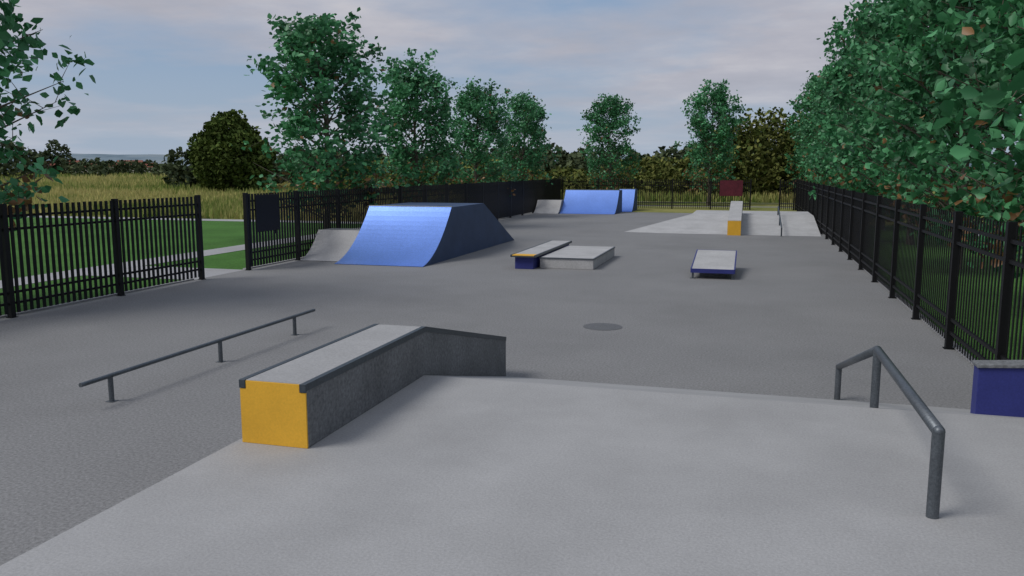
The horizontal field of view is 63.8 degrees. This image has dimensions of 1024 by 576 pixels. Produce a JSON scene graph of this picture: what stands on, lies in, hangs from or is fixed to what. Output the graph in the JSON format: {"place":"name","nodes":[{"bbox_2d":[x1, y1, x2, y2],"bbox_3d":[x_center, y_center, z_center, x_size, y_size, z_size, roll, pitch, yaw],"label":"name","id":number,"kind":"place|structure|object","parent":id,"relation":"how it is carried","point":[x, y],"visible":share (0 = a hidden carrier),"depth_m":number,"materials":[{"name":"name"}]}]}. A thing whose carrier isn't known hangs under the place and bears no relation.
{"place":"outdoors","nodes":[
{"label":"outdoors","id":0,"kind":"place"},
{"bbox_2d":[0,217,357,314],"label":"lawn","id":1,"kind":"structure","parent":0,"point":[219,234],"depth_m":29.04,"materials":[{"name":"green plant"}]},
{"bbox_2d":[0,0,95,231],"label":"tree","id":2,"kind":"object","parent":1,"relation":"on","point":[22,193],"visible":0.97,"depth_m":16.11,"materials":[{"name":"green plant"}]},
{"bbox_2d":[91,266,240,279],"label":"footpath","id":3,"kind":"structure","parent":1,"relation":"on","point":[209,272],"depth_m":21.92,"materials":[{"name":"grey concrete"}]},
{"bbox_2d":[0,228,357,287],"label":"footpath","id":4,"kind":"structure","parent":1,"relation":"on","point":[223,250],"depth_m":24.80,"materials":[{"name":"grey concrete"}]},
{"bbox_2d":[28,216,355,223],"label":"footpath","id":5,"kind":"structure","parent":1,"relation":"on","point":[190,219],"depth_m":45.32,"materials":[{"name":"grey concrete"}]},
{"bbox_2d":[231,7,418,224],"bbox_3d":[-6.520,-5.599,29.237,5.549,8.338,6.082,4,9,24],"label":"tree","id":6,"kind":"object","parent":1,"relation":"on","point":[318,67],"visible":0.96,"depth_m":28.45,"materials":[{"name":"green plant"}]},
{"bbox_2d":[369,48,469,202],"bbox_3d":[-4.379,-6.752,37.561,4.598,8.248,5.523,-8,11,-42],"label":"tree","id":7,"kind":"object","parent":1,"relation":"on","point":[421,80],"visible":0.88,"depth_m":36.76,"materials":[{"name":"green plant"}]},
{"bbox_2d":[0,212,973,565],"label":"skatepark floor","id":8,"kind":"structure","parent":0,"point":[796,316],"depth_m":13.55,"materials":[{"name":"grey concrete"}]},
{"bbox_2d":[0,195,204,317],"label":"metal bar fence","id":9,"kind":"object","parent":8,"relation":"on","point":[119,284],"visible":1,"depth_m":17.05,"materials":[{"name":"black metal"}]},
{"bbox_2d":[79,309,314,402],"bbox_3d":[-4.123,0.875,11.720,0.100,0.336,5.200,2,8,16],"label":"flat rail","id":10,"kind":"object","parent":8,"relation":"on","point":[110,376],"visible":1,"depth_m":10.94,"materials":[{"name":"grey metal"}]},
{"bbox_2d":[300,228,359,261],"bbox_3d":[-5.097,-1.508,26.493,1.420,0.856,4.264,2,8,16],"label":"concrete quarter pipe","id":11,"kind":"object","parent":8,"relation":"on","point":[332,245],"visible":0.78,"depth_m":25.20,"materials":[{"name":"grey concrete"}]},
{"bbox_2d":[242,178,560,269],"bbox_3d":[-1.858,-4.157,40.604,0.140,2.090,38.740,2,8,16],"label":"metal bar fence","id":12,"kind":"object","parent":8,"relation":"on","point":[496,200],"visible":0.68,"depth_m":28.02,"materials":[{"name":"black metal"}]},
{"bbox_2d":[254,194,279,235],"bbox_3d":[-6.855,-2.059,23.068,0.040,1.120,1.200,2,8,16],"label":"black notice board","id":13,"kind":"object","parent":12,"relation":"attached to","point":[267,215],"visible":1,"depth_m":23.02,"materials":[{"name":"black metal"}]},
{"bbox_2d":[335,202,513,266],"bbox_3d":[-2.526,-2.073,27.797,2.770,1.604,9.414,2,8,16],"label":"blue quarter pipe","id":14,"kind":"object","parent":8,"relation":"on","point":[413,234],"visible":1,"depth_m":25.08,"materials":[{"name":"blue metal"}]},
{"bbox_2d":[0,375,1023,575],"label":"concrete platform","id":15,"kind":"structure","parent":8,"relation":"on","point":[441,475],"depth_m":5.11,"materials":[{"name":"grey concrete"}]},
{"bbox_2d":[239,324,505,448],"bbox_3d":[-1.040,0.915,8.473,0.550,1.178,5.105,2,8,16],"label":"grind ledge","id":16,"kind":"object","parent":15,"relation":"on","point":[308,399],"visible":0.98,"depth_m":6.72,"materials":[{"name":"concrete"}]},
{"bbox_2d":[834,346,945,518],"bbox_3d":[3.150,1.057,7.238,0.072,1.251,5.191,2,8,16],"label":"handrail","id":17,"kind":"object","parent":15,"relation":"on","point":[936,428],"visible":0.98,"depth_m":5.25,"materials":[{"name":"grey metal"}]},
{"bbox_2d":[970,360,1023,416],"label":"ledge","id":18,"kind":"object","parent":15,"relation":"on","point":[997,387],"depth_m":7.20,"materials":[{"name":"blue paint"}]},
{"bbox_2d":[510,240,571,268],"bbox_3d":[0.961,-1.036,24.821,0.705,0.396,4.885,2,8,16],"label":"grind ledge","id":19,"kind":"object","parent":8,"relation":"on","point":[528,258],"visible":0.91,"depth_m":23.18,"materials":[{"name":"blue paint"}]},
{"bbox_2d":[533,200,563,213],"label":"concrete quarter pipe","id":20,"kind":"object","parent":8,"relation":"on","point":[548,206],"visible":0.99,"depth_m":51.70,"materials":[{"name":"grey concrete"}]},
{"bbox_2d":[539,246,614,269],"bbox_3d":[2.010,-0.929,24.399,1.530,0.304,3.740,2,8,16],"label":"manual pad","id":21,"kind":"object","parent":8,"relation":"on","point":[582,257],"visible":1,"depth_m":23.03,"materials":[{"name":"concrete"}]},
{"bbox_2d":[559,189,621,213],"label":"blue quarter pipe","id":22,"kind":"object","parent":8,"relation":"on","point":[592,202],"visible":1,"depth_m":51.82,"materials":[{"name":"blue metal"}]},
{"bbox_2d":[583,323,621,330],"bbox_3d":[1.576,0.677,14.300,0.680,0.015,0.680,2,8,16],"label":"manhole cover","id":23,"kind":"object","parent":8,"relation":"on","point":[602,326],"visible":1,"depth_m":14.30,"materials":[{"name":"metal"}]},
{"bbox_2d":[619,189,637,211],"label":"blue quarter pipe","id":24,"kind":"object","parent":8,"relation":"on","point":[629,200],"visible":0.73,"depth_m":54.41,"materials":[{"name":"blue metal"}]},
{"bbox_2d":[690,249,736,279],"bbox_3d":[5.331,-0.635,21.643,1.100,0.506,2.460,2,8,16],"label":"low skateboard ramp","id":25,"kind":"object","parent":8,"relation":"on","point":[715,263],"visible":1,"depth_m":21.15,"materials":[{"name":"concrete"}]},
{"bbox_2d":[626,210,820,235],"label":"concrete bank","id":26,"kind":"structure","parent":8,"relation":"on","point":[797,223],"depth_m":36.75,"materials":[{"name":"grey concrete"}]},
{"bbox_2d":[727,201,742,235],"bbox_3d":[10.081,-3.204,37.097,0.540,1.200,6.170,2,8,16],"label":"sloped grind ledge","id":27,"kind":"object","parent":26,"relation":"on","point":[735,219],"visible":1,"depth_m":34.65,"materials":[{"name":"concrete"}]},
{"bbox_2d":[777,206,781,235],"bbox_3d":[11.747,-2.976,36.108,0.058,1.029,5.207,2,8,16],"label":"bank rail","id":28,"kind":"object","parent":26,"relation":"on","point":[778,213],"visible":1,"depth_m":36.07,"materials":[{"name":"metal"}]},
{"bbox_2d":[779,179,795,209],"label":"metal bar fence","id":29,"kind":"object","parent":8,"relation":"on","point":[793,194],"visible":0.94,"depth_m":54.72,"materials":[{"name":"black metal"}]},
{"bbox_2d":[795,179,1023,360],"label":"metal bar fence","id":30,"kind":"object","parent":8,"relation":"on","point":[845,223],"visible":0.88,"depth_m":13.97,"materials":[{"name":"black metal"}]},
{"bbox_2d":[2,153,1016,170],"bbox_3d":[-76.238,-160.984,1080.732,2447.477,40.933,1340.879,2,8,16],"label":"distant hills","id":31,"kind":"structure","parent":0,"point":[159,158],"depth_m":1206.80,"materials":[{"name":"green plant"}]},
{"bbox_2d":[0,0,1020,155],"label":"sky","id":32,"kind":"structure","parent":0,"point":[161,70],"materials":[{"name":"grey"}]},
{"bbox_2d":[58,179,999,225],"bbox_3d":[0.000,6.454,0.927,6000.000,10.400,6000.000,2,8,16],"label":"ground","id":33,"kind":"structure","parent":0,"point":[760,206],"depth_m":57.36,"materials":[{"name":"green plant"}]},
{"bbox_2d":[186,109,276,192],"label":"round tree","id":34,"kind":"object","parent":33,"relation":"on","point":[219,156],"visible":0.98,"depth_m":84.09,"materials":[{"name":"green plant"}]},
{"bbox_2d":[0,171,792,221],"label":"tall grass","id":35,"kind":"structure","parent":33,"relation":"on","point":[227,203],"depth_m":71.53,"materials":[{"name":"green plant"}]},
{"bbox_2d":[0,123,793,187],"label":"distant tree line","id":36,"kind":"object","parent":33,"relation":"on","point":[177,172],"visible":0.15,"depth_m":114.11,"materials":[{"name":"green plant"}]},
{"bbox_2d":[435,76,524,196],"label":"tree","id":37,"kind":"object","parent":33,"relation":"on","point":[474,103],"visible":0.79,"depth_m":45.54,"materials":[{"name":"green plant"}]},
{"bbox_2d":[0,212,974,365],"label":"edging kerb","id":38,"kind":"structure","parent":33,"relation":"on","point":[134,290],"depth_m":16.99,"materials":[{"name":"grey concrete"}]},
{"bbox_2d":[490,88,560,184],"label":"tree","id":39,"kind":"object","parent":33,"relation":"on","point":[527,126],"visible":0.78,"depth_m":53.99,"materials":[{"name":"green plant"}]},
{"bbox_2d":[297,106,889,198],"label":"bushes","id":40,"kind":"object","parent":33,"relation":"on","point":[768,168],"visible":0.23,"depth_m":72.86,"materials":[{"name":"green plant"}]},
{"bbox_2d":[576,93,643,189],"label":"tree","id":41,"kind":"object","parent":33,"relation":"on","point":[612,104],"visible":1,"depth_m":61.88,"materials":[{"name":"green plant"}]},
{"bbox_2d":[561,178,751,209],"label":"metal bar fence","id":42,"kind":"object","parent":33,"relation":"on","point":[635,185],"visible":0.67,"depth_m":56.70,"materials":[{"name":"black metal"}]},
{"bbox_2d":[720,180,742,196],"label":"red sign board","id":43,"kind":"object","parent":42,"relation":"attached to","point":[731,187],"visible":1,"depth_m":55.59,"materials":[{"name":"red metal"}]},
{"bbox_2d":[783,84,828,182],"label":"tree","id":44,"kind":"object","parent":33,"relation":"on","point":[793,118],"visible":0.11,"depth_m":69.68,"materials":[{"name":"green plant"}]},
{"bbox_2d":[786,64,887,185],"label":"tree","id":45,"kind":"object","parent":33,"relation":"on","point":[804,129],"visible":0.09,"depth_m":52.34,"materials":[{"name":"green plant"}]},
{"bbox_2d":[798,40,910,205],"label":"tree","id":46,"kind":"object","parent":33,"relation":"on","point":[831,72],"visible":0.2,"depth_m":44.43,"materials":[{"name":"green plant"}]},
{"bbox_2d":[871,226,1023,359],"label":"lawn","id":47,"kind":"structure","parent":0,"point":[970,296],"depth_m":18.09,"materials":[{"name":"green plant"}]},
{"bbox_2d":[808,0,960,224],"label":"tree","id":48,"kind":"object","parent":47,"relation":"on","point":[837,28],"visible":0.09,"depth_m":36.55,"materials":[{"name":"green plant"}]},
{"bbox_2d":[807,0,1019,244],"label":"tree","id":49,"kind":"object","parent":47,"relation":"on","point":[840,97],"visible":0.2,"depth_m":29.82,"materials":[{"name":"green plant"}]},
{"bbox_2d":[831,0,1023,269],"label":"tree","id":50,"kind":"object","parent":47,"relation":"on","point":[923,66],"visible":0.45,"depth_m":21.77,"materials":[{"name":"green plant"}]},
{"bbox_2d":[917,0,1023,277],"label":"tree","id":51,"kind":"object","parent":47,"relation":"on","point":[995,28],"visible":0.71,"depth_m":15.07,"materials":[{"name":"green plant"}]},
{"bbox_2d":[931,17,1023,161],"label":"tree","id":52,"kind":"object","parent":47,"relation":"on","point":[993,100],"visible":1,"depth_m":9.50,"materials":[{"name":"green plant"}]},
{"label":"road","id":53,"kind":"structure","parent":0,"visible":0},
{"bbox_2d":[669,78,750,204],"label":"tree","id":54,"kind":"object","parent":53,"relation":"on","point":[719,105],"visible":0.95,"depth_m":60.06,"materials":[{"name":"green plant"}]},
{"bbox_2d":[637,202,794,207],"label":"road kerb","id":55,"kind":"structure","parent":53,"relation":"on","point":[724,206],"depth_m":59.39,"materials":[{"name":"grey concrete"}]},
{"bbox_2d":[789,57,850,187],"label":"tree","id":56,"kind":"object","parent":53,"relation":"on","point":[801,149],"visible":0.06,"depth_m":61.10,"materials":[{"name":"green plant"}]}
]}

